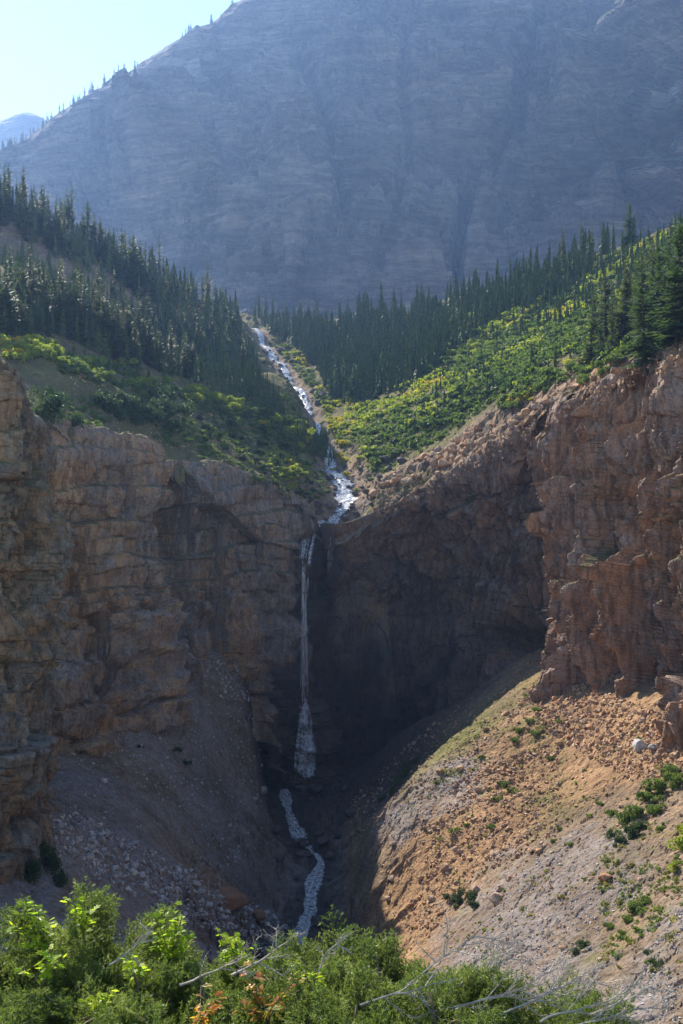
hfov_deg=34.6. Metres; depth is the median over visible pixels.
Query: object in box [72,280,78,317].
conifer tree
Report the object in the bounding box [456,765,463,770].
boulder
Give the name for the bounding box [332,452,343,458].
shrub
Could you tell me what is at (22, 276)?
conifer tree
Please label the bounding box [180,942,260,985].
dead branch
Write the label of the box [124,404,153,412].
shrub
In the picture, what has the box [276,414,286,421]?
shrub
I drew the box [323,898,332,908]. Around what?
boulder
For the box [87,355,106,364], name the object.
shrub
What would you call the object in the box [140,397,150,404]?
shrub
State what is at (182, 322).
conifer tree
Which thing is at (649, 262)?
conifer tree
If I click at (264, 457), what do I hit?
shrub
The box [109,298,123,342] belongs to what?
conifer tree
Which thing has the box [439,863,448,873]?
boulder
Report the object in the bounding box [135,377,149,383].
shrub
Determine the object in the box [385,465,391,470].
boulder
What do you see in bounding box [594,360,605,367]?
shrub
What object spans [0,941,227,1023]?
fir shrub
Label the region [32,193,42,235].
conifer tree
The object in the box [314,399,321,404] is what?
boulder
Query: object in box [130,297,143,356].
conifer tree
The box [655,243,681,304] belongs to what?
conifer tree
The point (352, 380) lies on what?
conifer tree
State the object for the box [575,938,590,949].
shrub
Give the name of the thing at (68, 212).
conifer tree
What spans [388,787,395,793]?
shrub
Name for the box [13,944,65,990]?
leafy shrub
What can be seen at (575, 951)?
shrub
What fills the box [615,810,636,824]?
shrub
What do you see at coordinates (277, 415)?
shrub
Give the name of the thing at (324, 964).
fir shrub
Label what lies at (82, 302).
conifer tree
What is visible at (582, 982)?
dead branch
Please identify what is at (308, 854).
boulder
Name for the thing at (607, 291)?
conifer tree
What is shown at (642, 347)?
conifer tree
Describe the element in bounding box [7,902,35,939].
leafy shrub
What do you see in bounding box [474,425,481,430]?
boulder
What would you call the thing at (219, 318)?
conifer tree
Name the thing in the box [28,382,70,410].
shrub
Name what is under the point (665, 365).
plateau stones
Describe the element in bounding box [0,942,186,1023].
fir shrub
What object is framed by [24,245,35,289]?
conifer tree
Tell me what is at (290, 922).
boulder
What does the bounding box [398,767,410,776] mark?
shrub
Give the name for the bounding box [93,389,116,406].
shrub
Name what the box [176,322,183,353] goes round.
conifer tree
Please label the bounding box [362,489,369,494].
boulder
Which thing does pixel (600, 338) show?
conifer tree
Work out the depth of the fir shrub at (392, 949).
7.57 m
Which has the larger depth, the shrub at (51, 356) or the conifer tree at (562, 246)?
the conifer tree at (562, 246)
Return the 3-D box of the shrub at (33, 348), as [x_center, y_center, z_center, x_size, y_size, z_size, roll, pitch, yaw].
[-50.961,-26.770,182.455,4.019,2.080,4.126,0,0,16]
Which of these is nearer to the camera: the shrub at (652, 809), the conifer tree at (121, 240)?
the shrub at (652, 809)
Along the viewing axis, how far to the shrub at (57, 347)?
186.64 m
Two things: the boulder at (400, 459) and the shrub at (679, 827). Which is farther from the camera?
the boulder at (400, 459)
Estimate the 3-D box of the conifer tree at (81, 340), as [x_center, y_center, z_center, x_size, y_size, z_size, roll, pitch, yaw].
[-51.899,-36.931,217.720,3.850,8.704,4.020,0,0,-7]
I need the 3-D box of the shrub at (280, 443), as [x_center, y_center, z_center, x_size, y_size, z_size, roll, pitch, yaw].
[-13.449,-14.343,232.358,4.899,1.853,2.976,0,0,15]
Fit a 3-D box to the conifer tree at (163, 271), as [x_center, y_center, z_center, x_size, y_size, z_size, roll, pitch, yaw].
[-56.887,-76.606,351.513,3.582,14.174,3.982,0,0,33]
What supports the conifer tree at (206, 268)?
on the valley ground at (40, 371)
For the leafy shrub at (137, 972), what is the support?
on the bank ground
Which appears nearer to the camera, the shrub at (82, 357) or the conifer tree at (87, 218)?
the shrub at (82, 357)
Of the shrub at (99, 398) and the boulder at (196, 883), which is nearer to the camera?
the boulder at (196, 883)
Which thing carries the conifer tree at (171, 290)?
on the valley ground at (40, 371)
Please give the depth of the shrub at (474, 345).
286.57 m
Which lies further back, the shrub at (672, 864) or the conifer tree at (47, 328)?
the conifer tree at (47, 328)
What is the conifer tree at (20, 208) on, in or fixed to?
on the valley ground at (40, 371)
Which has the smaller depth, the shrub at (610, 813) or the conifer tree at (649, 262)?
the shrub at (610, 813)
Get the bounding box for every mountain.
[0,0,682,321]
[0,112,47,147]
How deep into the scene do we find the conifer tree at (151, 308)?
301.21 m
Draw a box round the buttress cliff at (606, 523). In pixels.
[525,337,682,762]
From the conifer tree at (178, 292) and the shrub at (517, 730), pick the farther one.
the conifer tree at (178, 292)
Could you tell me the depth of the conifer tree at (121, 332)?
222.37 m
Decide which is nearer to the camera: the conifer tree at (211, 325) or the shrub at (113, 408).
the shrub at (113, 408)
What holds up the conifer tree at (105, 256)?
on the valley ground at (40, 371)
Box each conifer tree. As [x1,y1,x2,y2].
[0,164,14,223]
[0,178,2,215]
[0,183,8,226]
[0,269,25,333]
[1,177,13,215]
[2,253,11,280]
[5,165,12,207]
[6,165,11,209]
[6,171,14,217]
[6,240,13,279]
[10,266,18,293]
[10,293,17,323]
[11,182,18,218]
[11,279,16,314]
[13,166,28,223]
[14,180,28,214]
[14,187,23,228]
[15,260,22,296]
[15,294,27,334]
[16,259,36,324]
[18,198,30,242]
[19,277,40,329]
[21,294,29,334]
[22,286,27,328]
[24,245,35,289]
[25,192,32,242]
[25,260,31,283]
[26,261,41,308]
[30,184,36,206]
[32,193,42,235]
[34,295,45,337]
[35,195,42,236]
[35,275,42,300]
[36,252,44,290]
[36,264,43,289]
[38,186,50,235]
[40,262,49,308]
[41,210,52,248]
[41,291,50,328]
[42,267,53,295]
[44,302,52,337]
[45,204,67,250]
[45,279,52,323]
[46,193,53,237]
[46,276,62,333]
[46,278,64,318]
[49,213,67,256]
[52,263,73,310]
[54,284,65,335]
[54,292,60,327]
[57,258,66,292]
[57,282,73,333]
[58,198,65,219]
[62,206,67,239]
[63,191,75,235]
[65,223,74,259]
[65,301,77,340]
[67,184,78,240]
[68,262,79,295]
[68,282,72,308]
[72,263,87,323]
[72,279,79,313]
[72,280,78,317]
[73,270,91,338]
[73,307,87,343]
[75,201,97,253]
[81,211,84,242]
[88,277,96,318]
[88,298,95,334]
[88,300,98,328]
[90,213,97,252]
[90,217,97,257]
[91,263,107,300]
[92,289,97,318]
[93,281,104,330]
[94,300,115,351]
[95,219,103,245]
[95,222,103,257]
[95,224,104,261]
[96,271,101,313]
[96,279,111,333]
[101,227,108,268]
[104,305,113,338]
[105,277,110,308]
[108,266,117,306]
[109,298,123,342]
[109,310,118,342]
[110,236,120,272]
[110,242,121,278]
[110,320,123,362]
[114,320,129,365]
[116,245,136,287]
[117,228,128,269]
[117,233,144,285]
[118,318,127,354]
[119,234,127,278]
[121,289,125,316]
[123,297,131,338]
[123,301,132,330]
[124,243,149,295]
[126,300,133,342]
[127,321,146,368]
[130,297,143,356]
[137,242,150,287]
[140,314,149,360]
[140,318,160,363]
[141,259,151,297]
[141,294,154,339]
[141,305,153,346]
[142,243,148,283]
[143,332,157,368]
[144,310,151,352]
[146,247,151,271]
[148,269,157,303]
[149,296,153,324]
[150,315,160,349]
[153,329,166,372]
[155,236,162,284]
[159,273,169,307]
[159,314,163,346]
[161,253,168,286]
[165,316,177,373]
[168,302,172,333]
[169,277,176,314]
[169,329,177,371]
[172,268,178,306]
[172,312,175,335]
[175,274,181,309]
[175,337,193,374]
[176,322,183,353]
[178,312,188,342]
[180,339,192,377]
[181,330,191,371]
[183,311,189,332]
[184,271,192,309]
[186,340,200,377]
[190,276,201,316]
[190,305,196,336]
[193,318,199,354]
[195,325,205,352]
[198,276,206,309]
[201,277,214,314]
[201,329,205,365]
[203,263,213,308]
[206,313,217,346]
[211,285,223,320]
[212,324,220,357]
[218,301,222,328]
[221,285,227,311]
[223,301,228,331]
[224,318,231,356]
[228,308,239,354]
[230,309,240,346]
[235,297,241,333]
[239,329,245,373]
[340,355,345,383]
[343,365,361,399]
[447,304,458,335]
[546,262,553,289]
[558,229,566,267]
[572,282,605,366]
[578,219,586,262]
[587,269,618,346]
[588,227,596,261]
[594,295,606,356]
[599,265,633,345]
[603,282,619,348]
[616,254,636,325]
[617,241,663,376]
[618,201,638,245]
[628,240,673,350]
[628,260,648,324]
[629,253,647,341]
[631,252,647,300]
[641,210,682,348]
[643,237,665,296]
[645,240,656,323]
[651,265,672,332]
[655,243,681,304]
[660,214,675,310]
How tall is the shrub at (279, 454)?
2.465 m
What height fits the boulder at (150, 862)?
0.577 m
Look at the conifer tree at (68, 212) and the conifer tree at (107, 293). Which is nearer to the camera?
the conifer tree at (107, 293)
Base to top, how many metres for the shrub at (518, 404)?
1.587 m
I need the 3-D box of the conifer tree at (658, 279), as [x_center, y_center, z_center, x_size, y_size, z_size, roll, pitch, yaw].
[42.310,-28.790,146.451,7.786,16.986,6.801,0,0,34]
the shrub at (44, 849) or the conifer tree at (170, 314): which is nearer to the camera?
the shrub at (44, 849)
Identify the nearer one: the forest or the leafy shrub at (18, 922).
the leafy shrub at (18, 922)
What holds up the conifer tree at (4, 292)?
on the valley ground at (40, 371)
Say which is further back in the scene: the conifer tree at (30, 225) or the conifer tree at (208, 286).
the conifer tree at (208, 286)
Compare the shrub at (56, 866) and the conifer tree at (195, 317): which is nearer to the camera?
the shrub at (56, 866)
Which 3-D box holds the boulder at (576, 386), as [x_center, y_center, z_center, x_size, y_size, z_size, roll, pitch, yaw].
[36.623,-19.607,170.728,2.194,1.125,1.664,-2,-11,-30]
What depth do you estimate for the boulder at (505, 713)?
140.88 m
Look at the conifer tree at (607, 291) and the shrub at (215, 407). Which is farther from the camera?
the shrub at (215, 407)
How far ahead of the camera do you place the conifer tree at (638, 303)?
154.81 m
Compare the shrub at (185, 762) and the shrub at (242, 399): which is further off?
the shrub at (242, 399)
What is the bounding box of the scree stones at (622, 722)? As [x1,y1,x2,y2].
[347,661,682,958]
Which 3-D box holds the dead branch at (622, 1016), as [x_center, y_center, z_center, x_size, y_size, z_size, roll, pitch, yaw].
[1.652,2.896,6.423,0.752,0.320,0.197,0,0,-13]
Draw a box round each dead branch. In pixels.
[109,918,155,980]
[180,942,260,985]
[231,923,307,983]
[317,932,352,973]
[360,967,455,1023]
[391,895,533,1000]
[415,960,615,1023]
[437,933,533,998]
[455,947,568,1023]
[478,915,527,978]
[500,943,623,1015]
[521,948,635,1000]
[540,967,652,1022]
[579,977,678,1023]
[591,965,681,1015]
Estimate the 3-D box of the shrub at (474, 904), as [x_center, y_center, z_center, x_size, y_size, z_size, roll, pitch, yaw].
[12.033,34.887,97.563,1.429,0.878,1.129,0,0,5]
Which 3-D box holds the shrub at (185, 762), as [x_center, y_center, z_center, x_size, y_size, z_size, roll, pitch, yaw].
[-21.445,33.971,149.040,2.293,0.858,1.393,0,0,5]
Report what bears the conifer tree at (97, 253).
on the valley ground at (40, 371)
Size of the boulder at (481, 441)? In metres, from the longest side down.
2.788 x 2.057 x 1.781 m
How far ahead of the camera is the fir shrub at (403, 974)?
7.42 m
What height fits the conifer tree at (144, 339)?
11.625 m
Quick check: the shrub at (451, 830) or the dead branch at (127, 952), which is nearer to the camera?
the dead branch at (127, 952)
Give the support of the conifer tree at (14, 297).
on the valley ground at (40, 371)
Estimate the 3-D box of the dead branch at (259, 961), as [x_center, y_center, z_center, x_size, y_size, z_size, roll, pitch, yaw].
[-0.409,2.640,6.632,0.515,0.384,0.194,0,0,34]
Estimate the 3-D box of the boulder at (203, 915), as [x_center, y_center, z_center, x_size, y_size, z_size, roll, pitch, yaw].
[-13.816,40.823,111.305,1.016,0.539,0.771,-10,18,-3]
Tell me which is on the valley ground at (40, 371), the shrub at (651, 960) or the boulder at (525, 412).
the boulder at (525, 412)
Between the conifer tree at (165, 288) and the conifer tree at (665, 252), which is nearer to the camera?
the conifer tree at (665, 252)
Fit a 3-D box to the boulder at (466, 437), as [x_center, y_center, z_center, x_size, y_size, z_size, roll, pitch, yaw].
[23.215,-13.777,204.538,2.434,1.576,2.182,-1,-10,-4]
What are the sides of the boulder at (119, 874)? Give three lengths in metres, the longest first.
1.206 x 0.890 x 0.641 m
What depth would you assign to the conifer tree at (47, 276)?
224.64 m
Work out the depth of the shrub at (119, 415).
179.37 m
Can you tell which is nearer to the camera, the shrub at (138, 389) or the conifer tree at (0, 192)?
the shrub at (138, 389)
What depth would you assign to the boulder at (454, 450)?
204.79 m
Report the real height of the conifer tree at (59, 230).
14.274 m
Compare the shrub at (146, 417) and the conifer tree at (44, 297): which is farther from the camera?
the conifer tree at (44, 297)
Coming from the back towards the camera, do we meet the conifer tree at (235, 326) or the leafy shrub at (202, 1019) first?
the conifer tree at (235, 326)
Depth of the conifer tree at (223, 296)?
380.94 m
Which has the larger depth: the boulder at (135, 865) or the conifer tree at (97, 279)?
the conifer tree at (97, 279)
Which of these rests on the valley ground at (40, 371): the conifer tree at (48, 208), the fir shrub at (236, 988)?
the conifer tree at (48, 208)
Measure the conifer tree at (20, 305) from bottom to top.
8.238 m
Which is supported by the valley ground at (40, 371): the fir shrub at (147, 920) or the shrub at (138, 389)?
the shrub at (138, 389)
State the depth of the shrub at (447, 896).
103.48 m
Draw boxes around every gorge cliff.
[34,411,397,790]
[320,390,574,765]
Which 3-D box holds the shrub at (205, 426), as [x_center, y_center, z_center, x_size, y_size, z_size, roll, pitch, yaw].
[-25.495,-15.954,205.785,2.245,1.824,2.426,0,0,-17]
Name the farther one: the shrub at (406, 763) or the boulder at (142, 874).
the shrub at (406, 763)
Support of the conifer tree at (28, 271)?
on the valley ground at (40, 371)
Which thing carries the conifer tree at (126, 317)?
on the valley ground at (40, 371)
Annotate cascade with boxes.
[294,698,315,779]
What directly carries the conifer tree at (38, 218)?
on the valley ground at (40, 371)
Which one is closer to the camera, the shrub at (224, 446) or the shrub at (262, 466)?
the shrub at (224, 446)
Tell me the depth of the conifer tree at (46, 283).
222.69 m
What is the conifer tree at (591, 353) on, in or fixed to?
on the valley ground at (40, 371)
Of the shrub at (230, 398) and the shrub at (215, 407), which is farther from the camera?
the shrub at (230, 398)
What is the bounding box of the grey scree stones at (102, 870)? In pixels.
[52,651,682,1023]
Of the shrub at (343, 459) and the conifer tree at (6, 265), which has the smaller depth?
the conifer tree at (6, 265)
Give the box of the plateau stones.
[61,349,682,518]
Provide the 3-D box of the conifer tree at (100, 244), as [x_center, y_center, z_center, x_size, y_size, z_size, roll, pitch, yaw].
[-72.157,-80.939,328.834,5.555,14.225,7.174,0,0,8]
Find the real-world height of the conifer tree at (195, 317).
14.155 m
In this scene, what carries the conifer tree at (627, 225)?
on the valley ground at (40, 371)
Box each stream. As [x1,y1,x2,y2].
[252,328,357,526]
[278,789,324,957]
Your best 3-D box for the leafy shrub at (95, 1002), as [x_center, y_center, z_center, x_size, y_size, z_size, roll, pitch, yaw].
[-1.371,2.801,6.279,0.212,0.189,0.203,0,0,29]
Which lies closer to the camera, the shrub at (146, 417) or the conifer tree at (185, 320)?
the shrub at (146, 417)
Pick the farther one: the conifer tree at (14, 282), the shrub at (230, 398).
the shrub at (230, 398)
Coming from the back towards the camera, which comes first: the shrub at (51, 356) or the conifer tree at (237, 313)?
the conifer tree at (237, 313)
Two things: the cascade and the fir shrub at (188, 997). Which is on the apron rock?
the cascade
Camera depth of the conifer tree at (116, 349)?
220.44 m
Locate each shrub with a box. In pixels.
[0,876,126,1014]
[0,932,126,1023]
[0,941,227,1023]
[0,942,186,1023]
[3,902,213,1019]
[6,900,57,960]
[7,341,22,348]
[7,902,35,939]
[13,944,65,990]
[23,344,44,355]
[24,857,42,882]
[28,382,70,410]
[30,334,53,343]
[30,351,48,357]
[31,391,66,423]
[34,948,262,1023]
[39,840,56,861]
[40,344,53,354]
[40,348,56,355]
[44,853,61,874]
[46,354,64,361]
[47,343,63,353]
[47,958,300,1023]
[48,357,72,366]
[52,868,68,887]
[59,368,72,373]
[60,893,99,939]
[63,411,85,430]
[72,354,91,363]
[78,990,118,1012]
[86,375,103,383]
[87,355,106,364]
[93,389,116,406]
[98,370,114,381]
[104,389,132,400]
[104,397,122,413]
[111,380,127,387]
[113,408,126,421]
[114,357,137,366]
[120,396,140,413]
[120,955,148,992]
[123,378,140,385]
[123,395,147,411]
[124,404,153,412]
[129,412,144,426]
[131,386,141,392]
[134,392,151,399]
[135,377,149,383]
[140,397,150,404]
[142,409,164,423]
[144,374,161,383]
[145,383,176,401]
[147,400,166,411]
[147,900,196,966]
[147,973,295,1023]
[150,395,176,413]
[152,407,167,422]
[154,406,169,419]
[157,952,218,1023]
[163,418,184,432]
[165,948,399,1023]
[170,399,196,416]
[173,747,183,751]
[182,386,198,391]
[183,759,191,764]
[185,383,195,388]
[188,392,205,401]
[189,946,411,1023]
[190,982,224,1023]
[196,415,203,420]
[197,387,209,395]
[200,423,211,429]
[205,391,223,401]
[210,404,228,411]
[215,430,227,438]
[215,927,257,976]
[217,955,469,1023]
[218,417,238,427]
[220,442,228,449]
[223,395,240,401]
[224,396,244,404]
[228,402,243,409]
[229,432,243,438]
[234,453,247,460]
[234,960,306,1023]
[245,407,264,413]
[246,408,258,414]
[248,936,459,1009]
[249,929,445,986]
[253,448,265,454]
[253,455,268,461]
[254,905,401,1023]
[258,420,270,424]
[258,463,266,469]
[267,479,280,486]
[269,456,284,466]
[271,413,292,421]
[274,450,288,459]
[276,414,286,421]
[278,440,289,447]
[282,970,525,1023]
[284,426,294,434]
[292,419,306,424]
[293,426,315,436]
[293,442,304,447]
[295,962,325,990]
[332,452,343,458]
[336,439,348,444]
[337,947,542,1023]
[339,456,348,462]
[352,956,535,1023]
[377,795,385,800]
[387,968,621,1023]
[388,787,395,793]
[393,778,402,784]
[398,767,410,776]
[402,759,417,766]
[413,755,421,760]
[422,376,432,380]
[431,962,644,1023]
[442,891,455,899]
[443,984,677,1023]
[446,349,456,354]
[447,827,462,832]
[451,896,465,908]
[455,885,477,904]
[467,337,477,343]
[469,342,482,349]
[469,900,479,909]
[478,324,489,329]
[487,823,494,829]
[496,780,510,787]
[506,400,523,408]
[506,787,518,793]
[509,737,518,743]
[512,727,524,733]
[525,718,534,722]
[527,730,541,736]
[531,707,541,711]
[533,990,618,1023]
[542,385,552,391]
[546,755,555,760]
[562,357,576,363]
[564,361,574,371]
[564,842,573,845]
[567,947,579,955]
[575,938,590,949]
[580,369,590,373]
[580,373,590,383]
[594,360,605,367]
[595,801,603,805]
[596,369,604,375]
[599,364,615,370]
[600,857,610,862]
[602,922,615,929]
[603,353,623,362]
[604,828,620,839]
[606,809,617,817]
[612,834,627,847]
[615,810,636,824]
[617,929,625,935]
[618,822,640,839]
[621,914,633,923]
[622,804,648,817]
[627,900,647,915]
[633,819,647,831]
[634,895,650,906]
[635,788,666,803]
[640,777,682,794]
[643,948,652,954]
[646,802,666,814]
[648,957,663,967]
[655,825,666,830]
[659,763,678,774]
[662,771,682,784]
[666,861,682,872]
[667,836,682,851]
[676,823,682,834]
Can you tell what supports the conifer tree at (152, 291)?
on the valley ground at (40, 371)
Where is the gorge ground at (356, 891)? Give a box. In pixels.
[0,649,682,1023]
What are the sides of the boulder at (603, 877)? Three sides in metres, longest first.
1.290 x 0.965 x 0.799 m
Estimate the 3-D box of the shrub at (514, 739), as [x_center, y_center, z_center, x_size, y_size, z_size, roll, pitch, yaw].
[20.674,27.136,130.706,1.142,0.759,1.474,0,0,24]
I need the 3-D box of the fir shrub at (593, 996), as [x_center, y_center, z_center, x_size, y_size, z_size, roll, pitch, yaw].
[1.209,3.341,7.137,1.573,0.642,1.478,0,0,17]
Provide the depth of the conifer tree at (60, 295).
218.22 m
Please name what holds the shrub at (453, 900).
on the gorge ground at (356, 891)
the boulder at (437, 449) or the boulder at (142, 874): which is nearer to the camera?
the boulder at (142, 874)
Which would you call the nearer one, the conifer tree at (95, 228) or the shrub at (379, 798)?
the shrub at (379, 798)
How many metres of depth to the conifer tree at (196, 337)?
302.20 m
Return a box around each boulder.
[54,829,63,834]
[86,852,93,859]
[97,835,105,842]
[100,778,107,783]
[102,851,109,856]
[114,871,121,877]
[130,868,141,875]
[131,862,138,869]
[139,871,144,877]
[146,860,153,865]
[174,866,181,873]
[192,880,203,887]
[198,887,203,893]
[200,913,207,918]
[206,902,212,908]
[217,885,263,911]
[221,914,228,920]
[253,909,265,921]
[261,786,266,794]
[271,824,282,834]
[286,919,293,927]
[293,838,306,846]
[294,851,305,858]
[296,895,303,900]
[298,857,309,866]
[299,841,311,849]
[301,850,314,857]
[309,783,327,795]
[311,914,329,927]
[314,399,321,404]
[314,500,323,507]
[316,837,328,846]
[317,391,326,396]
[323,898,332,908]
[324,474,334,479]
[325,851,334,858]
[327,503,333,508]
[334,834,341,838]
[341,515,347,520]
[344,808,354,817]
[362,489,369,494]
[368,489,379,497]
[379,455,390,462]
[384,480,389,486]
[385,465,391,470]
[388,875,394,881]
[390,477,398,485]
[396,457,406,462]
[401,477,410,485]
[416,876,422,881]
[420,452,428,460]
[427,894,434,901]
[429,459,437,464]
[431,447,441,452]
[438,458,450,467]
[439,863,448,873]
[449,453,455,458]
[450,447,457,453]
[453,455,460,462]
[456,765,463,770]
[462,434,470,440]
[464,442,474,447]
[470,884,480,892]
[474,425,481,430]
[474,437,486,445]
[488,892,503,907]
[495,885,503,891]
[501,711,508,715]
[505,875,512,881]
[510,419,518,423]
[521,408,529,417]
[531,404,537,409]
[543,399,550,403]
[572,383,581,389]
[589,375,596,380]
[598,873,612,881]
[632,737,647,751]
[648,744,658,750]
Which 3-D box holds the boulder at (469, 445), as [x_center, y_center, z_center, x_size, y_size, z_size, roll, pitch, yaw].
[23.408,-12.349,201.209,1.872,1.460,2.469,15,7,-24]
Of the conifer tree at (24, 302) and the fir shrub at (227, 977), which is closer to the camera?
the fir shrub at (227, 977)
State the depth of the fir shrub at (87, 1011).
6.43 m
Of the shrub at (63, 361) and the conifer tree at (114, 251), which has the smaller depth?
the shrub at (63, 361)
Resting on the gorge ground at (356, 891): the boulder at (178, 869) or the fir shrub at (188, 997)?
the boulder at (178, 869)
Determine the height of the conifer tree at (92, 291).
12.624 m
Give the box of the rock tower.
[0,358,74,884]
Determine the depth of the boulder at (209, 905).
114.10 m
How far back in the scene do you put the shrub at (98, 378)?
184.46 m
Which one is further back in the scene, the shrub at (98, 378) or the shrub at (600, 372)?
the shrub at (98, 378)
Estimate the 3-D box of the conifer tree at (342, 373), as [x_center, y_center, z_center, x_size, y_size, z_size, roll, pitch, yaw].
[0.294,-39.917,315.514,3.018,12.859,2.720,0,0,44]
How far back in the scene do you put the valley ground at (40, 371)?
215.40 m
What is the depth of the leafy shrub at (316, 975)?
6.60 m
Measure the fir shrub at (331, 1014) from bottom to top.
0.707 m
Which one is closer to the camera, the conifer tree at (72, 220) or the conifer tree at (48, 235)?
the conifer tree at (48, 235)
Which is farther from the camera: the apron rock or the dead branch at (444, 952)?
the apron rock
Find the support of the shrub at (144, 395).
on the valley ground at (40, 371)
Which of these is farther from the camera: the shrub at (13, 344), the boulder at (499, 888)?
the shrub at (13, 344)
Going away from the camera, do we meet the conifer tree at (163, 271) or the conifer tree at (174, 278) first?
the conifer tree at (174, 278)
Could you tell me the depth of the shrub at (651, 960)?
59.31 m
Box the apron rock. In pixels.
[263,696,346,785]
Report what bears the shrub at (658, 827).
on the gorge ground at (356, 891)
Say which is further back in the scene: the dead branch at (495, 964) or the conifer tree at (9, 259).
the conifer tree at (9, 259)
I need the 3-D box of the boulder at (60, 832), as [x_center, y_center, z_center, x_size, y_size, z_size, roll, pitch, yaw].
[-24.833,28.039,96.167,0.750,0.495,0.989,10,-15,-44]
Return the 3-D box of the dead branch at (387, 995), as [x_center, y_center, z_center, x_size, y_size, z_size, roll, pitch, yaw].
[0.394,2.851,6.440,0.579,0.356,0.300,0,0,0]
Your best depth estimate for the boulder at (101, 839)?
106.94 m
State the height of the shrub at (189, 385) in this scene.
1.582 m
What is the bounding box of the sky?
[0,0,240,119]
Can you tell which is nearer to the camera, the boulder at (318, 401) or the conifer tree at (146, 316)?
the conifer tree at (146, 316)
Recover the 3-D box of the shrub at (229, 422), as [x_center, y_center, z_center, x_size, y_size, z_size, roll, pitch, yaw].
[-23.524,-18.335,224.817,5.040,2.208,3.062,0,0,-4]
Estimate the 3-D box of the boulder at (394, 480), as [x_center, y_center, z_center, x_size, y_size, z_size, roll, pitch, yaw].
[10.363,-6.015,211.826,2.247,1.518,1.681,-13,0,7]
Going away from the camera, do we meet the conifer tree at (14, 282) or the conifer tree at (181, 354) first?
the conifer tree at (14, 282)
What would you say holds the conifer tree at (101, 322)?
on the valley ground at (40, 371)
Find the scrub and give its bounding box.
[0,225,682,502]
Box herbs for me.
[406,693,682,1022]
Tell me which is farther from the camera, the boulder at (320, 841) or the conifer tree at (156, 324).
the conifer tree at (156, 324)
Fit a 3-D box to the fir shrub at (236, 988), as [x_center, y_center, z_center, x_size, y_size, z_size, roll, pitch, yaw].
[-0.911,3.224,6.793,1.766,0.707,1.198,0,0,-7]
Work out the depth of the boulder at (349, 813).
175.63 m
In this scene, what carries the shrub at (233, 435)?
on the valley ground at (40, 371)
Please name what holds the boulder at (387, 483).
on the valley ground at (40, 371)
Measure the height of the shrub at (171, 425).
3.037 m
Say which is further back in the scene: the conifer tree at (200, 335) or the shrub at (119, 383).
the conifer tree at (200, 335)
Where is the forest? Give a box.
[0,185,682,465]
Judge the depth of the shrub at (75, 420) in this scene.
148.02 m
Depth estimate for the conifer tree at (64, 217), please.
324.68 m
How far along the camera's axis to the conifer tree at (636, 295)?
196.77 m
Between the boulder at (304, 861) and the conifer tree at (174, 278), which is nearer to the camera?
the boulder at (304, 861)
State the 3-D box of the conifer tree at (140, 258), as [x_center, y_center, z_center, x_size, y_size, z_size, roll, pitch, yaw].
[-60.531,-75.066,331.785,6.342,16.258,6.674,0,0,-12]
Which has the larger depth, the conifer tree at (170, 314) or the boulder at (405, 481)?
the conifer tree at (170, 314)
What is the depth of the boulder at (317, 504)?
209.28 m
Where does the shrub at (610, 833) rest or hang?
on the gorge ground at (356, 891)
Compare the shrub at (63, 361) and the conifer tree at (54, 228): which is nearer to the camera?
the shrub at (63, 361)
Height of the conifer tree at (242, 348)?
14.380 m
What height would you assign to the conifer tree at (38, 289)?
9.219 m
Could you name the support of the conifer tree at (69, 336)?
on the valley ground at (40, 371)
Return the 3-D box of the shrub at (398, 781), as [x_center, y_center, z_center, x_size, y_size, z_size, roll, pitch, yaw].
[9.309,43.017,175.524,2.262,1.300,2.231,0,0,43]
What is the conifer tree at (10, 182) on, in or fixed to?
on the valley ground at (40, 371)
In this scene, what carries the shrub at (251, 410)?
on the valley ground at (40, 371)
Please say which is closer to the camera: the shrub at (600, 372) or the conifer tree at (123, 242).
the shrub at (600, 372)
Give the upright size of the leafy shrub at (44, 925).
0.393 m
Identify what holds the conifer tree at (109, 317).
on the valley ground at (40, 371)
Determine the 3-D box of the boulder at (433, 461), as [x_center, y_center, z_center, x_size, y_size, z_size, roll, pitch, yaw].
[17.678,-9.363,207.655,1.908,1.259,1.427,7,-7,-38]
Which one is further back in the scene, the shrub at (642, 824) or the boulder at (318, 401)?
the boulder at (318, 401)
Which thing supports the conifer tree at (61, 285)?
on the valley ground at (40, 371)
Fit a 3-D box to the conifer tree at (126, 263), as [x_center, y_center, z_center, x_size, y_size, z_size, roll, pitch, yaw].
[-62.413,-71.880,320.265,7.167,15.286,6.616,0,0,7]
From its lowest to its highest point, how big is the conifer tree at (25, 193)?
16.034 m
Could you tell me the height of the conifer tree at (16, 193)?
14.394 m
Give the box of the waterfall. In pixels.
[301,535,315,689]
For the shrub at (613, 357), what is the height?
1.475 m
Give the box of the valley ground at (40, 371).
[0,213,681,544]
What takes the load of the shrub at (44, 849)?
on the gorge ground at (356, 891)
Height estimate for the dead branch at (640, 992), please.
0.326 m
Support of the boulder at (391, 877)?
on the gorge ground at (356, 891)
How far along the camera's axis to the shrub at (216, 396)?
234.35 m
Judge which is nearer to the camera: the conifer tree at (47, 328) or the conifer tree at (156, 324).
the conifer tree at (47, 328)
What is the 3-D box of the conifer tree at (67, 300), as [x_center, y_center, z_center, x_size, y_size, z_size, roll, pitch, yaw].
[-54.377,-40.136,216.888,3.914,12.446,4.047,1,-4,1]
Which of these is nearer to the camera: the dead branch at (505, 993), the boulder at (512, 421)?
the dead branch at (505, 993)
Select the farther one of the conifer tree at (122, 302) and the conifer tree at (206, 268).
the conifer tree at (206, 268)
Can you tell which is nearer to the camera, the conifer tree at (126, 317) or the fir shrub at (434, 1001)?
the fir shrub at (434, 1001)
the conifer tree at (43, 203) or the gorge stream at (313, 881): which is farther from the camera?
the conifer tree at (43, 203)
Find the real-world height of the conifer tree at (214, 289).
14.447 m

